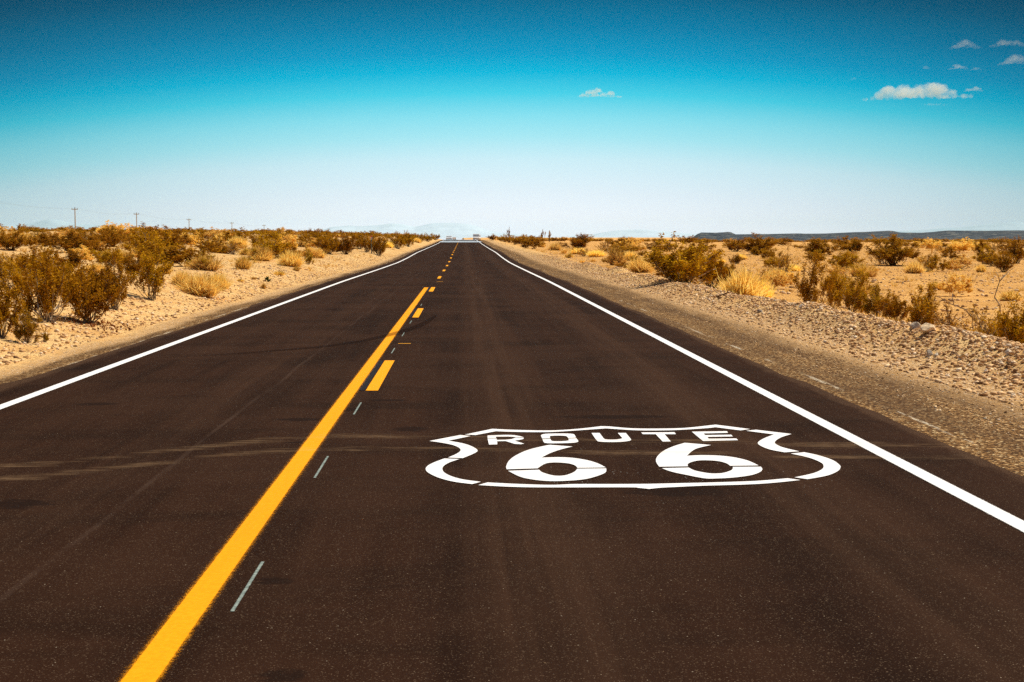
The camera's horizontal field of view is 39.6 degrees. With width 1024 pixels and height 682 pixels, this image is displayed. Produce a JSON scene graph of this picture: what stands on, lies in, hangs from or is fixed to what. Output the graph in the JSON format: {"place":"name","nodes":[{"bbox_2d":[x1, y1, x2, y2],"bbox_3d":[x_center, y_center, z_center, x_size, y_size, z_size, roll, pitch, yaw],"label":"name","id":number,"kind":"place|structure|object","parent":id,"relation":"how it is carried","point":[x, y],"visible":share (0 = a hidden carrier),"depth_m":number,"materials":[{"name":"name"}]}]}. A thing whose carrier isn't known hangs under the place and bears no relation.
{"place":"outdoors","nodes":[
{"label":"outdoors","id":0,"kind":"place"},
{"bbox_2d":[1,219,158,229],"bbox_3d":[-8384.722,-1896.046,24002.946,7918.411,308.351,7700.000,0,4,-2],"label":"mountains","id":1,"kind":"structure","parent":0,"point":[51,223],"depth_m":22524.34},
{"bbox_2d":[320,223,558,237],"bbox_3d":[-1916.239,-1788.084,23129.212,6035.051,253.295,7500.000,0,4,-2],"label":"mountains","id":2,"kind":"structure","parent":0,"point":[456,230],"depth_m":21051.18,"materials":[{"name":"stone"}]},
{"bbox_2d":[0,240,1023,681],"bbox_3d":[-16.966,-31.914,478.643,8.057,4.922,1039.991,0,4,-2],"label":"road","id":3,"kind":"structure","parent":0,"point":[256,492],"depth_m":7.43,"materials":[{"name":"asphalt"}]},
{"bbox_2d":[426,425,840,488],"bbox_3d":[0.755,0.745,9.507,2.638,0.001,2.767,0,4,-2],"label":"road shield marking","id":4,"kind":"object","parent":3,"relation":"on","point":[676,455],"visible":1,"depth_m":9.16,"materials":[{"name":"white paint"}]},
{"bbox_2d":[0,231,1023,476],"bbox_3d":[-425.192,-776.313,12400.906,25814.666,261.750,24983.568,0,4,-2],"label":"ground","id":5,"kind":"structure","parent":0,"point":[970,433],"depth_m":22.66,"materials":[{"name":"sand"}]},
{"bbox_2d":[0,273,25,337],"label":"creosote bush","id":6,"kind":"object","parent":5,"relation":"on","point":[6,296],"visible":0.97,"depth_m":19.61,"materials":[{"name":"brown plant"}]},
{"bbox_2d":[0,229,33,250],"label":"creosote bush","id":7,"kind":"object","parent":5,"relation":"on","point":[12,241],"visible":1,"depth_m":48.30,"materials":[{"name":"brown plant"}]},
{"bbox_2d":[0,252,44,294],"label":"creosote bush","id":8,"kind":"object","parent":5,"relation":"on","point":[15,274],"visible":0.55,"depth_m":26.56,"materials":[{"name":"brown plant"}]},
{"bbox_2d":[11,307,42,343],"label":"creosote bush","id":9,"kind":"object","parent":5,"relation":"on","point":[27,330],"visible":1,"depth_m":19.46,"materials":[{"name":"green plant"}]},
{"bbox_2d":[14,241,67,282],"bbox_3d":[-9.677,-1.593,29.378,0.956,0.939,1.117,0,4,5],"label":"creosote bush","id":10,"kind":"object","parent":5,"relation":"on","point":[34,252],"visible":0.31,"depth_m":29.48,"materials":[{"name":"brown plant"}]},
{"bbox_2d":[27,230,56,246],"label":"creosote bush","id":11,"kind":"object","parent":5,"relation":"on","point":[44,237],"visible":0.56,"depth_m":60.12,"materials":[{"name":"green plant"}]},
{"bbox_2d":[12,239,82,321],"bbox_3d":[-7.399,-0.934,22.440,0.917,1.350,1.071,1,4,19],"label":"creosote bush","id":12,"kind":"object","parent":5,"relation":"on","point":[45,294],"visible":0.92,"depth_m":22.29,"materials":[{"name":"brown plant"}]},
{"bbox_2d":[47,259,80,301],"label":"creosote bush","id":13,"kind":"object","parent":5,"relation":"on","point":[70,269],"visible":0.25,"depth_m":25.86,"materials":[{"name":"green plant"}]},
{"bbox_2d":[40,229,95,252],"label":"creosote bush","id":14,"kind":"object","parent":5,"relation":"on","point":[72,242],"visible":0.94,"depth_m":56.76,"materials":[{"name":"brown plant"}]},
{"bbox_2d":[52,248,83,269],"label":"creosote bush","id":15,"kind":"object","parent":5,"relation":"on","point":[73,258],"visible":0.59,"depth_m":37.50,"materials":[{"name":"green plant"}]},
{"bbox_2d":[30,313,140,331],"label":"leaf litter","id":16,"kind":"object","parent":5,"relation":"on","point":[96,324],"visible":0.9,"depth_m":23.17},
{"bbox_2d":[57,252,128,323],"bbox_3d":[-6.909,-0.864,23.451,1.127,1.219,1.027,-3,5,-36],"label":"creosote bush","id":17,"kind":"object","parent":5,"relation":"on","point":[90,298],"visible":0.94,"depth_m":23.31,"materials":[{"name":"brown plant"}]},
{"bbox_2d":[85,260,112,284],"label":"creosote bush","id":18,"kind":"object","parent":5,"relation":"on","point":[99,277],"visible":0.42,"depth_m":28.99,"materials":[{"name":"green plant"}]},
{"bbox_2d":[87,240,115,252],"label":"desert shrub","id":19,"kind":"object","parent":5,"relation":"on","point":[98,248],"visible":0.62,"depth_m":46.40,"materials":[{"name":"brown plant"}]},
{"bbox_2d":[88,248,127,266],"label":"creosote bush","id":20,"kind":"object","parent":5,"relation":"on","point":[99,257],"visible":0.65,"depth_m":39.84,"materials":[{"name":"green plant"}]},
{"bbox_2d":[94,226,130,246],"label":"desert shrub","id":21,"kind":"object","parent":5,"relation":"on","point":[113,239],"visible":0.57,"depth_m":68.07,"materials":[{"name":"brown plant"}]},
{"bbox_2d":[97,246,132,309],"bbox_3d":[-7.303,-1.183,26.251,0.654,1.268,0.554,3,5,38],"label":"creosote bush","id":22,"kind":"object","parent":5,"relation":"on","point":[120,269],"visible":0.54,"depth_m":26.20,"materials":[{"name":"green plant"}]},
{"bbox_2d":[95,220,141,234],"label":"dry grass clump","id":23,"kind":"object","parent":5,"relation":"on","point":[118,226],"visible":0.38,"depth_m":99.68,"materials":[{"name":"yellow plant"}]},
{"bbox_2d":[121,251,144,276],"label":"creosote bush","id":24,"kind":"object","parent":5,"relation":"on","point":[136,267],"visible":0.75,"depth_m":35.04,"materials":[{"name":"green plant"}]},
{"bbox_2d":[128,236,173,299],"bbox_3d":[-7.467,-1.517,29.845,0.978,1.362,1.044,1,4,12],"label":"creosote bush","id":25,"kind":"object","parent":5,"relation":"on","point":[150,274],"visible":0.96,"depth_m":29.64,"materials":[{"name":"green plant"}]},
{"bbox_2d":[128,221,173,236],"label":"desert shrub","id":26,"kind":"object","parent":5,"relation":"on","point":[150,228],"visible":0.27,"depth_m":90.42,"materials":[{"name":"brown plant"}]},
{"bbox_2d":[120,223,183,259],"bbox_3d":[-11.396,-3.087,45.242,1.866,1.325,2.179,0,4,-4],"label":"creosote bush","id":27,"kind":"object","parent":5,"relation":"on","point":[139,240],"visible":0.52,"depth_m":45.23,"materials":[{"name":"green plant"}]},
{"bbox_2d":[127,242,190,264],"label":"desert shrub","id":28,"kind":"object","parent":5,"relation":"on","point":[175,252],"visible":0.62,"depth_m":43.12,"materials":[{"name":"brown plant"}]},
{"bbox_2d":[152,228,193,247],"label":"creosote bush","id":29,"kind":"object","parent":5,"relation":"on","point":[175,237],"visible":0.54,"depth_m":73.28,"materials":[{"name":"brown plant"}]},
{"bbox_2d":[168,270,194,286],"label":"grass tussock","id":30,"kind":"object","parent":5,"relation":"on","point":[180,276],"depth_m":34.05,"materials":[{"name":"plant"}]},
{"bbox_2d":[167,244,217,265],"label":"desert shrub","id":31,"kind":"object","parent":5,"relation":"on","point":[191,254],"visible":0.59,"depth_m":43.63,"materials":[{"name":"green plant"}]},
{"bbox_2d":[173,271,229,296],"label":"grass tussock","id":32,"kind":"object","parent":5,"relation":"on","point":[199,285],"depth_m":33.22,"materials":[{"name":"plant"}]},
{"bbox_2d":[182,248,225,270],"bbox_3d":[-9.170,-2.407,42.045,1.516,0.671,1.290,0,4,5],"label":"dry brush","id":33,"kind":"object","parent":5,"relation":"on","point":[207,263],"visible":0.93,"depth_m":41.86,"materials":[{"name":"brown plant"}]},
{"bbox_2d":[193,236,226,252],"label":"desert shrub","id":34,"kind":"object","parent":5,"relation":"on","point":[208,245],"visible":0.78,"depth_m":68.68,"materials":[{"name":"brown plant"}]},
{"bbox_2d":[204,226,233,237],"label":"dry grass clump","id":35,"kind":"object","parent":5,"relation":"on","point":[208,234],"visible":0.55,"depth_m":123.56,"materials":[{"name":"yellow plant"}]},
{"bbox_2d":[208,272,233,289],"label":"grass tussock","id":36,"kind":"object","parent":5,"relation":"on","point":[226,283],"depth_m":36.17,"materials":[{"name":"plant"}]},
{"bbox_2d":[217,226,248,241],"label":"desert shrub","id":37,"kind":"object","parent":5,"relation":"on","point":[238,234],"visible":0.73,"depth_m":115.97,"materials":[{"name":"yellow plant"}]},
{"bbox_2d":[232,255,254,268],"bbox_3d":[-9.201,-2.681,48.474,0.948,0.554,0.865,-1,4,-11],"label":"dry brush","id":38,"kind":"object","parent":5,"relation":"on","point":[242,263],"visible":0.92,"depth_m":48.34,"materials":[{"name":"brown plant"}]},
{"bbox_2d":[247,242,277,259],"bbox_3d":[-10.926,-3.963,61.576,1.376,0.940,1.616,-4,6,-41],"label":"dry brush","id":39,"kind":"object","parent":5,"relation":"on","point":[260,250],"visible":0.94,"depth_m":61.32,"materials":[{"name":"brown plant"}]},
{"bbox_2d":[246,229,292,256],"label":"creosote bush","id":40,"kind":"object","parent":5,"relation":"on","point":[276,249],"visible":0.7,"depth_m":63.79,"materials":[{"name":"brown plant"}]},
{"bbox_2d":[263,228,296,239],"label":"creosote bush","id":41,"kind":"object","parent":5,"relation":"on","point":[290,232],"visible":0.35,"depth_m":122.11,"materials":[{"name":"brown plant"}]},
{"bbox_2d":[275,232,297,248],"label":"dry grass clump","id":42,"kind":"object","parent":5,"relation":"on","point":[292,238],"visible":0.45,"depth_m":82.74,"materials":[{"name":"yellow plant"}]},
{"bbox_2d":[276,249,307,266],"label":"grass tussock","id":43,"kind":"object","parent":5,"relation":"on","point":[292,259],"depth_m":58.13,"materials":[{"name":"plant"}]},
{"bbox_2d":[303,228,340,240],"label":"creosote bush","id":44,"kind":"object","parent":5,"relation":"on","point":[313,233],"visible":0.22,"depth_m":120.48,"materials":[{"name":"brown plant"}]},
{"bbox_2d":[311,232,339,253],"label":"creosote bush","id":45,"kind":"object","parent":5,"relation":"on","point":[326,243],"visible":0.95,"depth_m":88.08,"materials":[{"name":"brown plant"}]},
{"bbox_2d":[333,232,356,253],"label":"creosote bush","id":46,"kind":"object","parent":5,"relation":"on","point":[346,245],"visible":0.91,"depth_m":90.14,"materials":[{"name":"brown plant"}]},
{"bbox_2d":[357,230,376,251],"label":"creosote bush","id":47,"kind":"object","parent":5,"relation":"on","point":[364,242],"visible":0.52,"depth_m":109.45,"materials":[{"name":"brown plant"}]},
{"bbox_2d":[366,231,388,255],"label":"creosote bush","id":48,"kind":"object","parent":5,"relation":"on","point":[378,245],"visible":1,"depth_m":104.31,"materials":[{"name":"brown plant"}]},
{"bbox_2d":[385,232,406,248],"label":"creosote bush","id":49,"kind":"object","parent":5,"relation":"on","point":[397,239],"visible":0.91,"depth_m":141.18,"materials":[{"name":"brown plant"}]},
{"bbox_2d":[399,230,415,246],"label":"creosote bush","id":50,"kind":"object","parent":5,"relation":"on","point":[409,239],"visible":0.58,"depth_m":164.66,"materials":[{"name":"brown plant"}]},
{"bbox_2d":[0,247,1023,442],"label":"gravel","id":51,"kind":"structure","parent":5,"relation":"on","point":[1018,347],"depth_m":21.31,"materials":[{"name":"gravel"}]},
{"bbox_2d":[1,227,1022,242],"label":"distant scrub","id":52,"kind":"object","parent":5,"relation":"on","point":[593,239],"visible":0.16,"depth_m":371.76,"materials":[{"name":"brown plant"}]},
{"bbox_2d":[1,231,1023,333],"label":"dry grass","id":53,"kind":"structure","parent":5,"relation":"on","point":[754,264],"depth_m":58.85,"materials":[{"name":"yellow plant"}]},
{"bbox_2d":[519,236,545,248],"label":"desert shrub","id":54,"kind":"object","parent":5,"relation":"on","point":[528,242],"visible":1,"depth_m":161.75,"materials":[{"name":"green plant"}]},
{"bbox_2d":[558,233,589,248],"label":"creosote bush","id":55,"kind":"object","parent":5,"relation":"on","point":[578,242],"visible":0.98,"depth_m":160.40,"materials":[{"name":"brown plant"}]},
{"bbox_2d":[584,249,606,256],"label":"grass tussock","id":56,"kind":"object","parent":5,"relation":"on","point":[598,253],"depth_m":112.43,"materials":[{"name":"plant"}]},
{"bbox_2d":[606,245,626,264],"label":"dry brush","id":57,"kind":"object","parent":5,"relation":"on","point":[616,255],"visible":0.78,"depth_m":87.73,"materials":[{"name":"brown plant"}]},
{"bbox_2d":[602,243,643,251],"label":"desert shrub","id":58,"kind":"object","parent":5,"relation":"on","point":[633,248],"visible":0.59,"depth_m":129.48,"materials":[{"name":"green plant"}]},
{"bbox_2d":[624,255,653,272],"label":"grass tussock","id":59,"kind":"object","parent":5,"relation":"on","point":[639,266],"depth_m":68.55,"materials":[{"name":"plant"}]},
{"bbox_2d":[641,240,676,251],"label":"desert shrub","id":60,"kind":"object","parent":5,"relation":"on","point":[652,245],"visible":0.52,"depth_m":145.21,"materials":[{"name":"brown plant"}]},
{"bbox_2d":[640,231,725,283],"bbox_3d":[4.855,-2.421,42.703,2.633,1.754,2.400,4,6,42],"label":"creosote bush","id":61,"kind":"object","parent":5,"relation":"on","point":[679,268],"visible":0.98,"depth_m":42.30,"materials":[{"name":"green plant"}]},
{"bbox_2d":[681,240,716,252],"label":"desert shrub","id":62,"kind":"object","parent":5,"relation":"on","point":[702,243],"visible":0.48,"depth_m":131.53,"materials":[{"name":"brown plant"}]},
{"bbox_2d":[697,250,728,288],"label":"creosote bush","id":63,"kind":"object","parent":5,"relation":"on","point":[719,266],"visible":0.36,"depth_m":44.36,"materials":[{"name":"brown plant"}]},
{"bbox_2d":[715,256,735,280],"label":"creosote bush","id":64,"kind":"object","parent":5,"relation":"on","point":[732,267],"visible":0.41,"depth_m":54.62,"materials":[{"name":"brown plant"}]},
{"bbox_2d":[724,238,746,251],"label":"creosote bush","id":65,"kind":"object","parent":5,"relation":"on","point":[742,242],"visible":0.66,"depth_m":148.90,"materials":[{"name":"brown plant"}]},
{"bbox_2d":[713,264,774,296],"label":"grass tussock","id":66,"kind":"object","parent":5,"relation":"on","point":[742,283],"depth_m":33.71,"materials":[{"name":"plant"}]},
{"bbox_2d":[728,232,777,253],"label":"creosote bush","id":67,"kind":"object","parent":5,"relation":"on","point":[761,243],"visible":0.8,"depth_m":124.99,"materials":[{"name":"brown plant"}]},
{"bbox_2d":[756,276,778,297],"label":"grass tussock","id":68,"kind":"object","parent":5,"relation":"on","point":[770,294],"depth_m":35.10,"materials":[{"name":"plant"}]},
{"bbox_2d":[760,246,781,258],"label":"desert shrub","id":69,"kind":"object","parent":5,"relation":"on","point":[765,252],"visible":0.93,"depth_m":102.10,"materials":[{"name":"brown plant"}]},
{"bbox_2d":[762,266,787,281],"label":"grass tussock","id":70,"kind":"object","parent":5,"relation":"on","point":[771,272],"depth_m":53.11,"materials":[{"name":"plant"}]},
{"bbox_2d":[766,270,791,287],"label":"dry grass clump","id":71,"kind":"object","parent":5,"relation":"on","point":[782,282],"visible":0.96,"depth_m":45.71,"materials":[{"name":"brown plant"}]},
{"bbox_2d":[764,246,799,274],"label":"dry shrub","id":72,"kind":"object","parent":5,"relation":"on","point":[782,263],"visible":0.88,"depth_m":59.14,"materials":[{"name":"brown plant"}]},
{"bbox_2d":[791,251,838,303],"bbox_3d":[6.083,-1.180,28.483,0.911,1.330,0.844,0,4,5],"label":"creosote bush","id":73,"kind":"object","parent":5,"relation":"on","point":[803,288],"visible":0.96,"depth_m":28.43,"materials":[{"name":"brown plant"}]},
{"bbox_2d":[789,237,841,255],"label":"creosote bush","id":74,"kind":"object","parent":5,"relation":"on","point":[815,244],"visible":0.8,"depth_m":117.74,"materials":[{"name":"brown plant"}]},
{"bbox_2d":[818,263,849,309],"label":"creosote bush","id":75,"kind":"object","parent":5,"relation":"on","point":[837,286],"visible":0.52,"depth_m":31.20,"materials":[{"name":"brown plant"}]},
{"bbox_2d":[828,250,864,270],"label":"creosote bush","id":76,"kind":"object","parent":5,"relation":"on","point":[847,259],"visible":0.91,"depth_m":71.17,"materials":[{"name":"brown plant"}]},
{"bbox_2d":[832,235,860,248],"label":"desert shrub","id":77,"kind":"object","parent":5,"relation":"on","point":[839,241],"visible":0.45,"depth_m":163.67,"materials":[{"name":"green plant"}]},
{"bbox_2d":[831,238,865,252],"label":"creosote bush","id":78,"kind":"object","parent":5,"relation":"on","point":[854,246],"visible":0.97,"depth_m":137.09,"materials":[{"name":"brown plant"}]},
{"bbox_2d":[833,267,871,313],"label":"creosote bush","id":79,"kind":"object","parent":5,"relation":"on","point":[853,298],"visible":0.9,"depth_m":30.33,"materials":[{"name":"brown plant"}]},
{"bbox_2d":[841,274,874,295],"bbox_3d":[9.738,-1.579,40.311,1.286,0.640,1.385,-3,5,-33],"label":"dry brush","id":80,"kind":"object","parent":5,"relation":"on","point":[856,282],"visible":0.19,"depth_m":40.16,"materials":[{"name":"brown plant"}]},
{"bbox_2d":[846,262,876,276],"bbox_3d":[14.631,-3.010,59.860,1.376,0.704,1.508,-3,5,-31],"label":"dry brush","id":81,"kind":"object","parent":5,"relation":"on","point":[854,269],"visible":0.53,"depth_m":59.66,"materials":[{"name":"brown plant"}]},
{"bbox_2d":[860,282,893,316],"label":"creosote bush","id":82,"kind":"object","parent":5,"relation":"on","point":[869,307],"visible":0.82,"depth_m":29.41,"materials":[{"name":"brown plant"}]},
{"bbox_2d":[874,291,908,320],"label":"creosote bush","id":83,"kind":"object","parent":5,"relation":"on","point":[894,307],"visible":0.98,"depth_m":27.23,"materials":[{"name":"brown plant"}]},
{"bbox_2d":[863,234,920,265],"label":"creosote bush","id":84,"kind":"object","parent":5,"relation":"on","point":[890,253],"visible":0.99,"depth_m":87.58,"materials":[{"name":"brown plant"}]},
{"bbox_2d":[897,261,927,273],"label":"grass tussock","id":85,"kind":"object","parent":5,"relation":"on","point":[917,268],"depth_m":66.43,"materials":[{"name":"plant"}]},
{"bbox_2d":[906,279,942,324],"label":"creosote bush","id":86,"kind":"object","parent":5,"relation":"on","point":[917,313],"visible":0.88,"depth_m":23.96,"materials":[{"name":"brown plant"}]},
{"bbox_2d":[913,237,942,248],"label":"dry grass clump","id":87,"kind":"object","parent":5,"relation":"on","point":[928,244],"visible":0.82,"depth_m":156.97,"materials":[{"name":"yellow plant"}]},
{"bbox_2d":[920,323,935,333],"bbox_3d":[5.298,-0.153,18.144,0.183,0.154,0.197,-3,5,-31],"label":"rock","id":88,"kind":"object","parent":5,"relation":"on","point":[925,328],"visible":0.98,"depth_m":18.10,"materials":[{"name":"stone"}]},
{"bbox_2d":[915,249,942,271],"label":"dry shrub","id":89,"kind":"object","parent":5,"relation":"on","point":[925,263],"visible":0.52,"depth_m":72.66,"materials":[{"name":"brown plant"}]},
{"bbox_2d":[926,254,951,271],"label":"desert shrub","id":90,"kind":"object","parent":5,"relation":"on","point":[933,263],"visible":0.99,"depth_m":70.89,"materials":[{"name":"brown plant"}]},
{"bbox_2d":[929,298,968,328],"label":"dry shrub","id":91,"kind":"object","parent":5,"relation":"on","point":[947,319],"visible":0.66,"depth_m":23.11,"materials":[{"name":"brown plant"}]},
{"bbox_2d":[934,268,972,293],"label":"dry grass clump","id":92,"kind":"object","parent":5,"relation":"on","point":[955,285],"visible":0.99,"depth_m":40.58,"materials":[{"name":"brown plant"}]},
{"bbox_2d":[952,253,975,264],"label":"dry grass clump","id":93,"kind":"object","parent":5,"relation":"on","point":[962,261],"visible":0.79,"depth_m":84.35,"materials":[{"name":"beige plant"}]},
{"bbox_2d":[949,236,986,250],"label":"dry grass clump","id":94,"kind":"object","parent":5,"relation":"on","point":[963,246],"visible":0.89,"depth_m":138.96,"materials":[{"name":"yellow plant"}]},
{"bbox_2d":[952,302,1002,334],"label":"dry shrub","id":95,"kind":"object","parent":5,"relation":"on","point":[984,330],"visible":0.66,"depth_m":20.16,"materials":[{"name":"brown plant"}]},
{"bbox_2d":[972,244,1001,263],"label":"creosote bush","id":96,"kind":"object","parent":5,"relation":"on","point":[989,253],"visible":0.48,"depth_m":89.94,"materials":[{"name":"brown plant"}]},
{"bbox_2d":[978,254,1005,265],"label":"creosote bush","id":97,"kind":"object","parent":5,"relation":"on","point":[989,259],"visible":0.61,"depth_m":83.83,"materials":[{"name":"brown plant"}]},
{"bbox_2d":[984,290,1023,343],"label":"creosote bush","id":98,"kind":"object","parent":5,"relation":"on","point":[1009,329],"visible":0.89,"depth_m":18.07,"materials":[{"name":"brown plant"}]},
{"bbox_2d":[992,250,1017,271],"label":"creosote bush","id":99,"kind":"object","parent":5,"relation":"on","point":[1005,264],"visible":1,"depth_m":70.34,"materials":[{"name":"brown plant"}]},
{"bbox_2d":[996,289,1023,300],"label":"grass tussock","id":100,"kind":"object","parent":5,"relation":"on","point":[1004,297],"depth_m":37.64,"materials":[{"name":"plant"}]},
{"bbox_2d":[1003,236,1023,262],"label":"creosote bush","id":101,"kind":"object","parent":5,"relation":"on","point":[1016,248],"visible":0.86,"depth_m":93.15,"materials":[{"name":"brown plant"}]},
{"bbox_2d":[0,0,1023,239],"label":"sky","id":102,"kind":"structure","parent":0,"point":[562,118],"materials":[{"name":"blue"}]},
{"bbox_2d":[559,229,696,237],"bbox_3d":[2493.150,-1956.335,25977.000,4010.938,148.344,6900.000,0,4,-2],"label":"mountains","id":103,"kind":"structure","parent":0,"point":[639,233],"depth_m":23349.93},
{"bbox_2d":[693,232,733,237],"bbox_3d":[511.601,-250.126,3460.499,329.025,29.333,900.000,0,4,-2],"label":"crater hill","id":104,"kind":"structure","parent":0,"point":[702,235],"depth_m":3207.14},
{"bbox_2d":[650,230,1023,241],"bbox_3d":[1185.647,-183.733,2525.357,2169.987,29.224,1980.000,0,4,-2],"label":"lava ridge","id":105,"kind":"structure","parent":0,"point":[983,235],"depth_m":2455.49,"materials":[{"name":"stone"}]},
{"bbox_2d":[896,222,1023,232],"bbox_3d":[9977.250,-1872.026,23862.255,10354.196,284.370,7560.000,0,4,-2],"label":"mountains","id":106,"kind":"structure","parent":0,"point":[1004,226],"depth_m":22135.93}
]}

